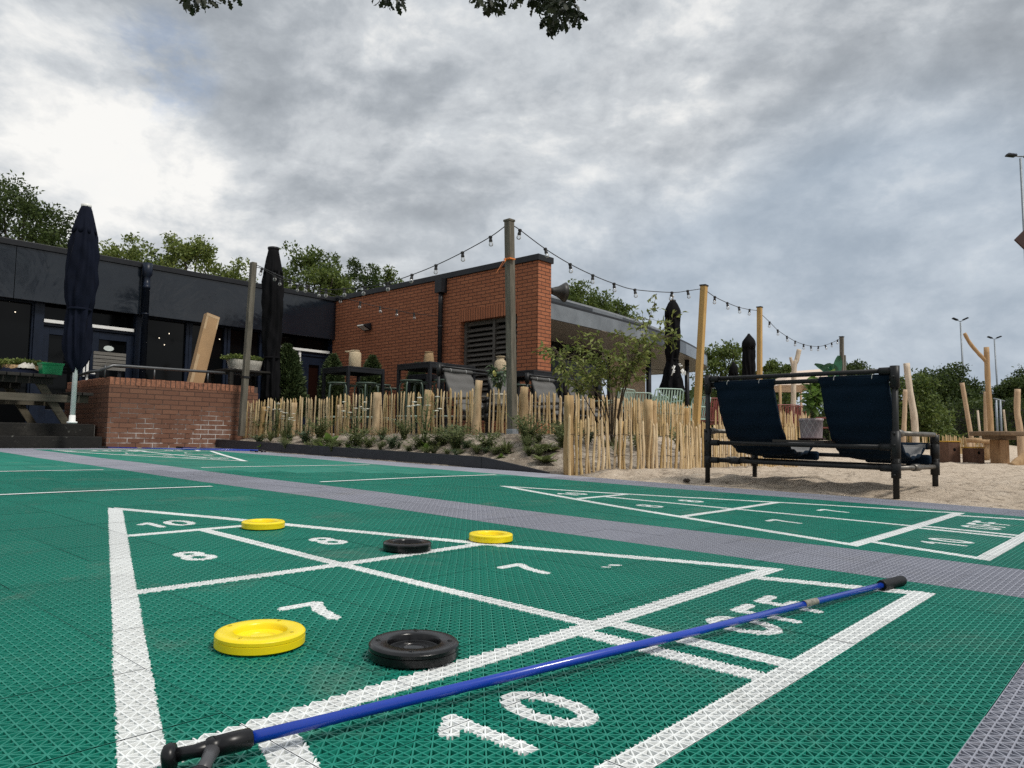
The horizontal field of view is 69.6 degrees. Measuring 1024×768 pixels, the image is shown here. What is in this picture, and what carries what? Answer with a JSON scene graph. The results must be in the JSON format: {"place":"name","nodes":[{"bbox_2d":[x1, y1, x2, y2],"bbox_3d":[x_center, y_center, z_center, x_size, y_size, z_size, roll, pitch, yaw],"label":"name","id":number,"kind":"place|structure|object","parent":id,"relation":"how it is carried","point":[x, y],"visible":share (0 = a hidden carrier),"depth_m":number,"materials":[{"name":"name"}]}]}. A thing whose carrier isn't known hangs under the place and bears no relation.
{"place":"outdoors","nodes":[
{"label":"outdoors","id":0,"kind":"place"},
{"bbox_2d":[279,433,632,436],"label":"terrace paving","id":1,"kind":"structure","parent":0,"point":[470,433],"depth_m":8.71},
{"bbox_2d":[260,246,283,402],"bbox_3d":[-3.921,-0.769,11.994,0.366,2.985,0.384,1,-5,0],"label":"parasol","id":2,"kind":"object","parent":1,"relation":"on","point":[272,296],"visible":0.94,"depth_m":11.89,"materials":[{"name":"fabric"}]},
{"bbox_2d":[260,343,309,432],"bbox_3d":[-3.800,0.066,12.319,0.881,1.563,0.789,1,-5,0],"label":"conifer","id":3,"kind":"object","parent":1,"relation":"on","point":[293,380],"visible":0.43,"depth_m":12.17,"materials":[{"name":"green plant"}]},
{"bbox_2d":[313,352,345,432],"bbox_3d":[-3.429,0.187,14.043,0.724,1.598,0.672,-2,-5,27],"label":"conifer","id":4,"kind":"object","parent":1,"relation":"on","point":[332,360],"visible":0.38,"depth_m":13.88,"materials":[{"name":"green plant"}]},
{"bbox_2d":[321,366,384,431],"bbox_3d":[-2.578,0.290,11.914,0.700,1.077,0.720,-3,-6,42],"label":"bar table","id":5,"kind":"object","parent":1,"relation":"on","point":[349,371],"visible":0.59,"depth_m":11.88,"materials":[{"name":"metal"}]},
{"bbox_2d":[351,382,378,431],"bbox_3d":[-2.286,0.379,11.504,0.426,0.802,0.426,-3,-6,38],"label":"bar stool","id":6,"kind":"object","parent":1,"relation":"on","point":[366,384],"visible":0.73,"depth_m":11.47,"materials":[{"name":"green metal"}]},
{"bbox_2d":[360,354,386,426],"bbox_3d":[-2.640,0.195,13.838,0.636,1.567,0.691,1,-5,0],"label":"conifer","id":7,"kind":"object","parent":1,"relation":"on","point":[371,361],"visible":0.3,"depth_m":13.72,"materials":[{"name":"green plant"}]},
{"bbox_2d":[396,379,423,432],"bbox_3d":[-1.495,0.340,10.856,0.426,0.793,0.426,3,-5,-32],"label":"bar stool","id":8,"kind":"object","parent":1,"relation":"on","point":[406,381],"visible":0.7,"depth_m":10.83,"materials":[{"name":"green metal"}]},
{"bbox_2d":[400,361,425,432],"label":"conifer","id":9,"kind":"object","parent":1,"relation":"on","point":[412,384],"visible":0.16,"depth_m":13.06,"materials":[{"name":"green plant"}]},
{"bbox_2d":[407,374,447,431],"bbox_3d":[-1.477,0.381,12.862,0.500,1.065,0.500,-3,-6,42],"label":"bar table","id":10,"kind":"object","parent":1,"relation":"on","point":[424,377],"visible":0.25,"depth_m":12.84,"materials":[{"name":"metal"}]},
{"bbox_2d":[395,361,475,432],"bbox_3d":[-1.175,0.255,11.371,0.760,1.088,0.950,-3,-6,42],"label":"bar table","id":11,"kind":"object","parent":1,"relation":"on","point":[429,367],"visible":0.41,"depth_m":11.25,"materials":[{"name":"metal"}]},
{"bbox_2d":[435,363,562,432],"bbox_3d":[-0.147,0.233,9.602,0.934,0.935,1.480,-3,-6,42],"label":"pipe lounger","id":12,"kind":"object","parent":1,"relation":"on","point":[457,379],"visible":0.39,"depth_m":9.48,"materials":[{"name":"grey fabric"}]},
{"bbox_2d":[487,365,505,402],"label":"potted plant","id":13,"kind":"object","parent":12,"relation":"on","point":[496,375],"visible":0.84,"depth_m":9.58,"materials":[{"name":"green plant"}]},
{"bbox_2d":[488,370,562,432],"bbox_3d":[0.207,0.329,11.595,0.950,1.004,0.720,-3,-6,42],"label":"bar table","id":14,"kind":"object","parent":1,"relation":"on","point":[520,375],"visible":0.3,"depth_m":11.35,"materials":[{"name":"metal"}]},
{"bbox_2d":[525,373,632,424],"bbox_3d":[1.004,0.333,10.728,0.934,0.935,1.480,-3,-6,42],"label":"pipe lounger","id":15,"kind":"object","parent":1,"relation":"on","point":[541,385],"visible":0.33,"depth_m":10.65,"materials":[{"name":"grey fabric"}]},
{"bbox_2d":[0,448,1023,767],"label":"court floor","id":16,"kind":"structure","parent":0,"point":[124,598],"depth_m":1.55,"materials":[{"name":"plastic"}]},
{"bbox_2d":[0,450,474,494],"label":"court markings","id":17,"kind":"object","parent":16,"relation":"on","point":[227,457],"visible":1,"depth_m":6.52,"materials":[{"name":"white paint"}]},
{"bbox_2d":[213,619,305,656],"bbox_3d":[-0.445,0.446,1.301,0.153,0.027,0.153,0,-4,31],"label":"shuffle disc","id":18,"kind":"object","parent":16,"relation":"on","point":[257,637],"visible":1,"depth_m":1.26,"materials":[{"name":"yellow plastic"}]},
{"bbox_2d":[241,518,284,529],"bbox_3d":[-0.919,0.518,2.722,0.153,0.026,0.153,2,-4,-15],"label":"shuffle disc","id":19,"kind":"object","parent":16,"relation":"on","point":[263,524],"visible":1,"depth_m":2.67,"materials":[{"name":"yellow plastic"}]},
{"bbox_2d":[383,538,430,552],"bbox_3d":[-0.333,0.513,2.342,0.153,0.026,0.153,4,-5,-38],"label":"shuffle disc","id":20,"kind":"object","parent":16,"relation":"on","point":[406,545],"visible":1,"depth_m":2.29,"materials":[{"name":"black plastic"}]},
{"bbox_2d":[368,629,458,669],"bbox_3d":[-0.168,0.451,1.257,0.153,0.026,0.153,1,-4,13],"label":"shuffle disc","id":21,"kind":"object","parent":16,"relation":"on","point":[411,649],"visible":1,"depth_m":1.22,"materials":[{"name":"black plastic"}]},
{"bbox_2d":[469,530,512,543],"bbox_3d":[-0.074,0.534,2.574,0.153,0.026,0.153,1,-4,6],"label":"shuffle disc","id":22,"kind":"object","parent":16,"relation":"on","point":[490,536],"visible":1,"depth_m":2.52,"materials":[{"name":"yellow plastic"}]},
{"bbox_2d":[160,575,906,767],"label":"shuffle cue","id":23,"kind":"object","parent":16,"relation":"on","point":[209,751],"visible":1,"depth_m":1.00,"materials":[{"name":"blue metal"}]},
{"bbox_2d":[0,0,1023,412],"label":"sky","id":24,"kind":"structure","parent":0,"point":[833,168],"materials":[{"name":"grey"}]},
{"bbox_2d":[215,433,1023,509],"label":"sand ground","id":25,"kind":"structure","parent":0,"point":[987,483],"depth_m":6.76,"materials":[{"name":"sand"}]},
{"bbox_2d":[0,169,77,248],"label":"oak tree","id":26,"kind":"object","parent":25,"relation":"on","point":[50,233],"visible":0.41,"depth_m":25.98,"materials":[{"name":"green plant"}]},
{"bbox_2d":[0,422,101,448],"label":"stone steps","id":27,"kind":"structure","parent":25,"relation":"on","point":[34,435],"depth_m":9.57,"materials":[{"name":"concrete"}]},
{"bbox_2d":[61,203,99,422],"bbox_3d":[-5.580,-0.927,9.501,0.401,2.864,0.385,1,-5,0],"label":"parasol","id":28,"kind":"object","parent":27,"relation":"on","point":[81,282],"visible":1,"depth_m":9.41,"materials":[{"name":"blue fabric"}]},
{"bbox_2d":[98,232,161,265],"bbox_3d":[-18.264,-2.061,34.211,3.772,10.506,3.902,0,-5,8],"label":"tree","id":29,"kind":"object","parent":25,"relation":"on","point":[134,253],"visible":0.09,"depth_m":34.27,"materials":[{"name":"green plant"}]},
{"bbox_2d":[64,377,257,448],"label":"garden wall","id":30,"kind":"structure","parent":25,"relation":"on","point":[128,412],"depth_m":10.55,"materials":[{"name":"brick"}]},
{"bbox_2d":[70,364,256,382],"bbox_3d":[-5.033,-0.134,10.793,0.892,0.220,2.549,-9,-10,64],"label":"handrail","id":31,"kind":"object","parent":30,"relation":"on","point":[104,368],"visible":0.91,"depth_m":10.56,"materials":[{"name":"metal"}]},
{"bbox_2d":[0,237,335,430],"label":"pavilion","id":32,"kind":"structure","parent":25,"relation":"on","point":[148,314],"depth_m":13.41,"materials":[{"name":"metal"}]},
{"bbox_2d":[0,297,34,422],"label":"window frame","id":33,"kind":"structure","parent":32,"relation":"in","point":[16,315],"depth_m":12.13,"materials":[{"name":"blue paint"}]},
{"bbox_2d":[38,326,94,423],"bbox_3d":[-7.633,-0.114,12.643,0.150,1.685,0.886,-3,-6,42],"label":"door","id":34,"kind":"structure","parent":32,"relation":"in","point":[52,352],"depth_m":12.54,"materials":[{"name":"blue paint"}]},
{"bbox_2d":[88,331,133,378],"bbox_3d":[-7.196,-0.067,13.179,0.080,1.685,0.725,-3,-6,42],"label":"door","id":35,"kind":"structure","parent":32,"relation":"in","point":[102,341],"depth_m":13.23,"materials":[{"name":"blue paint"}]},
{"bbox_2d":[146,316,189,381],"bbox_3d":[-6.563,-0.206,13.887,0.090,2.105,0.838,-3,-6,42],"label":"window frame","id":36,"kind":"structure","parent":32,"relation":"in","point":[174,354],"depth_m":13.97,"materials":[{"name":"blue paint"}]},
{"bbox_2d":[187,322,226,383],"bbox_3d":[-6.024,-0.153,14.484,0.090,2.105,0.759,-3,-6,42],"label":"window frame","id":37,"kind":"structure","parent":32,"relation":"in","point":[219,347],"depth_m":14.66,"materials":[{"name":"blue paint"}]},
{"bbox_2d":[225,326,261,413],"bbox_3d":[-5.509,-0.103,15.054,0.090,2.105,0.751,-3,-6,42],"label":"window frame","id":38,"kind":"structure","parent":32,"relation":"in","point":[235,336],"depth_m":15.06,"materials":[{"name":"blue paint"}]},
{"bbox_2d":[300,355,326,430],"bbox_3d":[-4.414,0.204,16.263,0.080,1.685,0.705,-3,-6,42],"label":"door","id":39,"kind":"structure","parent":32,"relation":"in","point":[312,365],"depth_m":16.27,"materials":[{"name":"blue paint"}]},
{"bbox_2d":[158,231,232,277],"bbox_3d":[-13.869,-1.771,31.280,3.304,9.556,3.695,-3,-6,41],"label":"tree","id":40,"kind":"object","parent":25,"relation":"on","point":[186,254],"visible":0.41,"depth_m":31.06,"materials":[{"name":"green plant"}]},
{"bbox_2d":[219,257,257,282],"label":"tree","id":41,"kind":"object","parent":25,"relation":"on","point":[236,273],"visible":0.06,"depth_m":33.17,"materials":[{"name":"green plant"}]},
{"bbox_2d":[237,262,256,435],"bbox_3d":[-4.053,-0.544,11.274,0.148,2.685,0.141,-3,-6,42],"label":"light pole","id":42,"kind":"object","parent":25,"relation":"on","point":[245,376],"visible":1,"depth_m":11.24,"materials":[{"name":"metal"}]},
{"bbox_2d":[257,267,434,319],"bbox_3d":[-2.650,-1.479,12.755,0.096,0.421,3.828,-4,-6,44],"label":"string light","id":43,"kind":"object","parent":42,"relation":"hanging from","point":[297,286],"visible":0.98,"depth_m":12.46,"materials":[{"name":"grey"}]},
{"bbox_2d":[2,449,579,765],"bbox_3d":[-2.211,0.674,5.311,11.000,0.001,5.500,-2,-5,42],"label":"court underlay","id":44,"kind":"object","parent":25,"relation":"on","point":[229,470],"depth_m":7.03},
{"bbox_2d":[280,240,353,296],"bbox_3d":[-9.307,-1.604,33.176,3.958,9.612,4.059,-3,-6,36],"label":"oak tree","id":45,"kind":"object","parent":25,"relation":"on","point":[314,271],"visible":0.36,"depth_m":32.99,"materials":[{"name":"green plant"}]},
{"bbox_2d":[301,416,339,438],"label":"herb","id":46,"kind":"object","parent":25,"relation":"on","point":[319,431],"visible":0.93,"depth_m":10.07,"materials":[{"name":"green plant"}]},
{"bbox_2d":[339,426,372,446],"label":"herb","id":47,"kind":"object","parent":25,"relation":"on","point":[354,440],"visible":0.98,"depth_m":9.20,"materials":[{"name":"green plant"}]},
{"bbox_2d":[338,256,384,293],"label":"oak tree","id":48,"kind":"object","parent":25,"relation":"on","point":[374,279],"visible":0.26,"depth_m":36.02,"materials":[{"name":"green plant"}]},
{"bbox_2d":[243,380,506,437],"bbox_3d":[-2.111,0.407,10.001,5.083,0.742,0.248,-3,-6,36],"label":"paling fence","id":49,"kind":"object","parent":25,"relation":"on","point":[473,414],"visible":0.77,"depth_m":9.67,"materials":[{"name":"wood"}]},
{"bbox_2d":[176,0,588,39],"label":"oak tree","id":50,"kind":"object","parent":25,"relation":"on","point":[564,9],"visible":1,"depth_m":7.29,"materials":[{"name":"green plant"}]},
{"bbox_2d":[216,439,549,473],"bbox_3d":[-2.049,0.840,8.916,6.420,0.314,0.035,-3,-6,42],"label":"edging board","id":51,"kind":"object","parent":25,"relation":"on","point":[458,460],"visible":0.62,"depth_m":8.34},
{"bbox_2d":[380,264,403,285],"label":"tree","id":52,"kind":"object","parent":25,"relation":"on","point":[391,277],"visible":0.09,"depth_m":38.25,"materials":[{"name":"green plant"}]},
{"bbox_2d":[407,390,441,446],"bbox_3d":[-0.990,0.393,8.476,0.404,0.697,0.274,0,-5,11],"label":"flowering plant","id":53,"kind":"object","parent":25,"relation":"on","point":[425,427],"visible":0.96,"depth_m":8.45,"materials":[{"name":"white plant"}]},
{"bbox_2d":[328,253,553,433],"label":"brick building","id":54,"kind":"structure","parent":25,"relation":"on","point":[465,325],"depth_m":13.94,"materials":[{"name":"brick"}]},
{"bbox_2d":[551,282,568,301],"bbox_3d":[0.673,-1.721,13.275,0.453,0.366,1.072,-2,-5,34],"label":"horn speaker","id":55,"kind":"object","parent":54,"relation":"attached to","point":[561,292],"visible":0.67,"depth_m":13.45},
{"bbox_2d":[436,424,476,449],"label":"herb","id":56,"kind":"object","parent":25,"relation":"on","point":[459,434],"visible":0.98,"depth_m":8.01,"materials":[{"name":"green plant"}]},
{"bbox_2d":[468,429,501,449],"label":"herb","id":57,"kind":"object","parent":25,"relation":"on","point":[490,441],"visible":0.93,"depth_m":7.82,"materials":[{"name":"green plant"}]},
{"bbox_2d":[503,218,517,433],"bbox_3d":[-0.015,-0.569,8.320,0.145,2.634,0.141,-3,-6,42],"label":"light pole","id":58,"kind":"object","parent":25,"relation":"on","point":[510,315],"visible":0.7,"depth_m":8.29,"materials":[{"name":"wood"}]},
{"bbox_2d":[257,227,503,297],"bbox_3d":[-2.011,-1.562,9.875,4.883,0.766,0.081,-3,-6,37],"label":"string light","id":59,"kind":"object","parent":58,"relation":"hanging from","point":[435,266],"visible":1,"depth_m":9.54,"materials":[{"name":"grey"}]},
{"bbox_2d":[514,226,698,299],"bbox_3d":[1.383,-1.437,9.566,3.628,0.557,0.086,4,-6,-40],"label":"string light","id":60,"kind":"object","parent":58,"relation":"hanging from","point":[546,251],"visible":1,"depth_m":9.23,"materials":[{"name":"grey"}]},
{"bbox_2d":[506,413,547,444],"bbox_3d":[0.150,0.477,7.785,0.444,0.358,0.497,-1,-5,24],"label":"herb","id":61,"kind":"object","parent":25,"relation":"on","point":[524,429],"visible":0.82,"depth_m":7.77,"materials":[{"name":"green plant"}]},
{"bbox_2d":[543,422,584,447],"bbox_3d":[0.529,0.535,7.721,0.452,0.276,0.404,-2,-5,31],"label":"herb","id":62,"kind":"object","parent":25,"relation":"on","point":[560,439],"visible":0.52,"depth_m":7.71,"materials":[{"name":"green plant"}]},
{"bbox_2d":[567,279,616,312],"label":"tree","id":63,"kind":"object","parent":25,"relation":"on","point":[577,295],"visible":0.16,"depth_m":37.83,"materials":[{"name":"green plant"}]},
{"bbox_2d":[517,387,693,437],"bbox_3d":[1.766,0.499,10.890,0.215,0.705,5.737,-3,-5,35],"label":"paling fence","id":64,"kind":"object","parent":25,"relation":"on","point":[667,409],"visible":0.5,"depth_m":10.18,"materials":[{"name":"wood"}]},
{"bbox_2d":[532,294,688,445],"bbox_3d":[1.136,-0.202,8.191,1.773,1.817,1.236,1,-5,-6],"label":"young tree","id":65,"kind":"object","parent":25,"relation":"on","point":[627,371],"visible":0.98,"depth_m":8.04,"materials":[{"name":"green plant"}]},
{"bbox_2d":[602,297,643,381],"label":"tree","id":66,"kind":"object","parent":25,"relation":"on","point":[622,309],"visible":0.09,"depth_m":42.22,"materials":[{"name":"green plant"}]},
{"bbox_2d":[551,296,706,433],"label":"curved pavilion","id":67,"kind":"structure","parent":25,"relation":"on","point":[568,317],"depth_m":18.44,"materials":[{"name":"metal"}]},
{"bbox_2d":[643,388,683,423],"bbox_3d":[2.717,0.531,13.286,0.566,0.875,0.597,2,-5,-14],"label":"garden chair","id":68,"kind":"object","parent":25,"relation":"on","point":[679,400],"visible":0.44,"depth_m":13.06,"materials":[{"name":"green metal"}]},
{"bbox_2d":[659,295,685,434],"bbox_3d":[3.184,-0.352,14.680,0.483,2.906,0.522,1,-5,0],"label":"parasol","id":69,"kind":"object","parent":25,"relation":"on","point":[672,376],"visible":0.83,"depth_m":14.59,"materials":[{"name":"fabric"}]},
{"bbox_2d":[563,395,797,475],"bbox_3d":[2.382,0.655,8.543,0.492,0.789,5.264,-3,-6,42],"label":"paling fence","id":70,"kind":"object","parent":25,"relation":"on","point":[690,455],"visible":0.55,"depth_m":7.18,"materials":[{"name":"wood"}]},
{"bbox_2d":[693,284,708,437],"bbox_3d":[2.728,-0.335,10.667,0.269,2.241,0.137,0,-5,5],"label":"light pole","id":71,"kind":"object","parent":25,"relation":"on","point":[700,353],"visible":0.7,"depth_m":10.63,"materials":[{"name":"yellow wood"}]},
{"bbox_2d":[689,337,741,425],"bbox_3d":[8.628,0.645,30.000,2.689,4.986,2.498,-1,-5,21],"label":"tree","id":72,"kind":"object","parent":25,"relation":"on","point":[717,359],"visible":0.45,"depth_m":29.64,"materials":[{"name":"green plant"}]},
{"bbox_2d":[742,334,755,379],"bbox_3d":[6.620,0.172,20.554,0.404,3.193,0.384,1,-5,0],"label":"parasol","id":73,"kind":"object","parent":25,"relation":"on","point":[748,354],"visible":0.49,"depth_m":20.51,"materials":[{"name":"fabric"}]},
{"bbox_2d":[756,306,762,374],"bbox_3d":[4.809,-0.396,14.279,0.120,2.236,0.117,-3,-6,42],"label":"light pole","id":74,"kind":"object","parent":25,"relation":"on","point":[759,343],"visible":0.6,"depth_m":14.28,"materials":[{"name":"brown wood"}]},
{"bbox_2d":[715,406,808,439],"bbox_3d":[5.125,0.974,14.491,3.001,1.019,0.214,3,-5,-32],"label":"paling fence","id":75,"kind":"object","parent":25,"relation":"on","point":[790,418],"visible":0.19,"depth_m":14.65,"materials":[{"name":"wood"}]},
{"bbox_2d":[763,357,799,405],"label":"tree","id":76,"kind":"object","parent":25,"relation":"on","point":[772,365],"visible":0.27,"depth_m":47.79,"materials":[{"name":"green plant"}]},
{"bbox_2d":[789,349,801,439],"bbox_3d":[7.542,0.281,19.544,0.336,2.438,0.138,1,-5,0],"label":"log post","id":77,"kind":"object","parent":25,"relation":"on","point":[794,363],"visible":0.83,"depth_m":19.54,"materials":[{"name":"brown wood"}]},
{"bbox_2d":[774,369,825,422],"bbox_3d":[8.598,0.931,22.503,1.950,2.824,3.080,1,-5,0],"label":"canvas shelter","id":78,"kind":"object","parent":25,"relation":"on","point":[780,388],"visible":0.12,"depth_m":22.57,"materials":[{"name":"wood"}]},
{"bbox_2d":[658,398,941,440],"bbox_3d":[11.229,1.970,30.891,13.196,2.745,2.305,1,-5,0],"label":"hedge","id":79,"kind":"object","parent":25,"relation":"on","point":[825,432],"visible":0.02,"depth_m":30.39,"materials":[{"name":"green plant"}]},
{"bbox_2d":[704,365,939,498],"bbox_3d":[2.354,0.391,5.715,0.803,0.935,1.508,5,-5,-42],"label":"pipe lounger","id":80,"kind":"object","parent":25,"relation":"on","point":[861,412],"visible":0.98,"depth_m":5.40,"materials":[{"name":"blue fabric"}]},
{"bbox_2d":[814,355,841,440],"bbox_3d":[7.968,0.567,18.519,0.705,2.612,0.200,1,-5,0],"label":"banana plant","id":81,"kind":"object","parent":25,"relation":"on","point":[837,365],"visible":0.41,"depth_m":18.57,"materials":[{"name":"green plant"}]},
{"bbox_2d":[901,389,906,441],"bbox_3d":[9.841,1.089,18.480,0.223,1.908,0.121,1,-5,0],"label":"log post","id":82,"kind":"object","parent":25,"relation":"on","point":[904,420],"visible":0.69,"depth_m":18.46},
{"bbox_2d":[903,363,918,442],"bbox_3d":[10.592,0.782,19.507,0.349,2.693,0.180,1,-5,0],"label":"log post","id":83,"kind":"object","parent":25,"relation":"on","point":[912,404],"visible":0.8,"depth_m":19.48,"materials":[{"name":"brown wood"}]},
{"bbox_2d":[889,367,945,439],"bbox_3d":[13.543,1.101,25.087,2.321,3.408,2.243,4,-6,-41],"label":"shrub","id":84,"kind":"object","parent":25,"relation":"on","point":[922,389],"visible":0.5,"depth_m":24.50,"materials":[{"name":"green plant"}]},
{"bbox_2d":[899,402,967,442],"bbox_3d":[14.181,1.582,25.559,2.710,2.267,2.733,0,-5,9],"label":"shrub","id":85,"kind":"object","parent":25,"relation":"on","point":[944,428],"visible":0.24,"depth_m":24.78,"materials":[{"name":"green plant"}]},
{"bbox_2d":[907,433,983,453],"bbox_3d":[12.211,1.761,20.654,5.875,0.816,0.689,3,-5,-31],"label":"paling fence","id":86,"kind":"object","parent":25,"relation":"on","point":[963,443],"visible":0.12,"depth_m":20.46,"materials":[{"name":"wood"}]},
{"bbox_2d":[939,441,960,462],"bbox_3d":[9.578,1.497,16.140,0.332,0.500,0.332,2,-5,-14],"label":"block stool","id":87,"kind":"object","parent":25,"relation":"on","point":[949,451],"visible":0.75,"depth_m":16.01,"materials":[{"name":"wood"}]},
{"bbox_2d":[902,361,998,407],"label":"tree","id":88,"kind":"object","parent":25,"relation":"on","point":[950,382],"visible":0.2,"depth_m":50.88,"materials":[{"name":"green plant"}]},
{"bbox_2d":[960,383,974,446],"bbox_3d":[12.399,1.074,19.988,0.382,2.232,0.129,1,-5,0],"label":"log post","id":89,"kind":"object","parent":25,"relation":"on","point":[966,407],"visible":0.68,"depth_m":19.98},
{"bbox_2d":[961,447,984,462],"bbox_3d":[9.988,1.548,15.935,0.314,0.374,0.314,2,-5,-14],"label":"block stool","id":90,"kind":"object","parent":25,"relation":"on","point":[972,454],"visible":0.84,"depth_m":15.81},
{"bbox_2d":[966,438,989,459],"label":"log beam","id":91,"kind":"structure","parent":25,"relation":"on","point":[969,441],"depth_m":19.30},
{"bbox_2d":[963,333,993,452],"bbox_3d":[13.030,0.391,20.543,0.748,3.683,0.161,1,-5,0],"label":"log post","id":92,"kind":"object","parent":25,"relation":"on","point":[985,358],"visible":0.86,"depth_m":20.54,"materials":[{"name":"wood"}]},
{"bbox_2d":[934,396,1023,445],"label":"hedge","id":93,"kind":"object","parent":25,"relation":"on","point":[960,426],"visible":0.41,"depth_m":33.19,"materials":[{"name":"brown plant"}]},
{"bbox_2d":[969,431,1023,463],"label":"round table","id":94,"kind":"object","parent":25,"relation":"on","point":[999,446],"visible":0.87,"depth_m":15.43,"materials":[{"name":"brown wood"}]},
{"bbox_2d":[991,365,1023,408],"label":"tree","id":95,"kind":"object","parent":25,"relation":"on","point":[1004,388],"visible":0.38,"depth_m":49.73,"materials":[{"name":"green plant"}]},
{"bbox_2d":[1005,153,1023,229],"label":"lamp mast","id":96,"kind":"object","parent":25,"relation":"on","point":[1011,155],"visible":1,"depth_m":38.94,"materials":[{"name":"metal"}]},
{"bbox_2d":[1014,389,1023,455],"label":"log post","id":97,"kind":"object","parent":25,"relation":"on","point":[1018,420],"visible":0.84,"depth_m":18.95,"materials":[{"name":"wood"}]},
{"bbox_2d":[797,369,834,439],"bbox_3d":[2.305,0.148,5.591,0.318,0.556,0.544,-2,-5,33],"label":"potted plant","id":98,"kind":"object","parent":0,"point":[811,427],"visible":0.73,"depth_m":5.56,"materials":[{"name":"green plant"}]},
{"label":"ground","id":99,"kind":"structure","parent":0,"visible":0},
{"bbox_2d":[820,359,874,412],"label":"tree","id":100,"kind":"object","parent":99,"relation":"on","point":[856,365],"visible":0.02,"depth_m":59.45,"materials":[{"name":"green plant"}]},
{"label":"upper terrace paving","id":101,"kind":"structure","parent":0,"visible":0},
{"bbox_2d":[0,371,93,423],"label":"picnic table","id":102,"kind":"object","parent":101,"relation":"on","point":[10,382],"visible":0.94,"depth_m":9.80,"materials":[{"name":"brown wood"}]},
{"bbox_2d":[0,357,44,370],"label":"flowering plant","id":103,"kind":"object","parent":102,"relation":"on","point":[7,362],"visible":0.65,"depth_m":9.82,"materials":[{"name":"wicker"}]},
{"bbox_2d":[37,362,64,375],"bbox_3d":[-6.137,-0.199,9.791,0.196,0.155,0.272,-3,-6,42],"label":"storage box","id":104,"kind":"object","parent":102,"relation":"on","point":[50,368],"visible":0.94,"depth_m":9.72,"materials":[{"name":"green plastic"}]},
{"bbox_2d":[92,351,125,378],"bbox_3d":[-6.709,0.090,12.343,0.455,1.270,0.510,-3,-6,42],"label":"slatted bench","id":105,"kind":"object","parent":101,"relation":"on","point":[98,360],"visible":0.51,"depth_m":12.47,"materials":[{"name":"grey wood"}]},
{"bbox_2d":[187,313,219,382],"bbox_3d":[-4.929,-0.232,11.575,0.192,1.846,0.710,-1,-5,20],"label":"wooden plank","id":106,"kind":"object","parent":101,"relation":"on","point":[204,344],"visible":0.6,"depth_m":11.64,"materials":[{"name":"wood"}]},
{"bbox_2d":[208,368,273,425],"bbox_3d":[-4.376,0.253,11.821,0.750,0.910,0.820,-3,-6,42],"label":"terrace table","id":107,"kind":"object","parent":101,"relation":"on","point":[231,371],"visible":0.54,"depth_m":11.76,"materials":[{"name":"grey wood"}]},
{"bbox_2d":[220,353,262,370],"bbox_3d":[-4.320,-0.351,11.707,0.298,0.273,0.746,-3,-6,42],"label":"planter","id":108,"kind":"object","parent":107,"relation":"on","point":[235,361],"visible":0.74,"depth_m":11.60,"materials":[{"name":"ceramic"}]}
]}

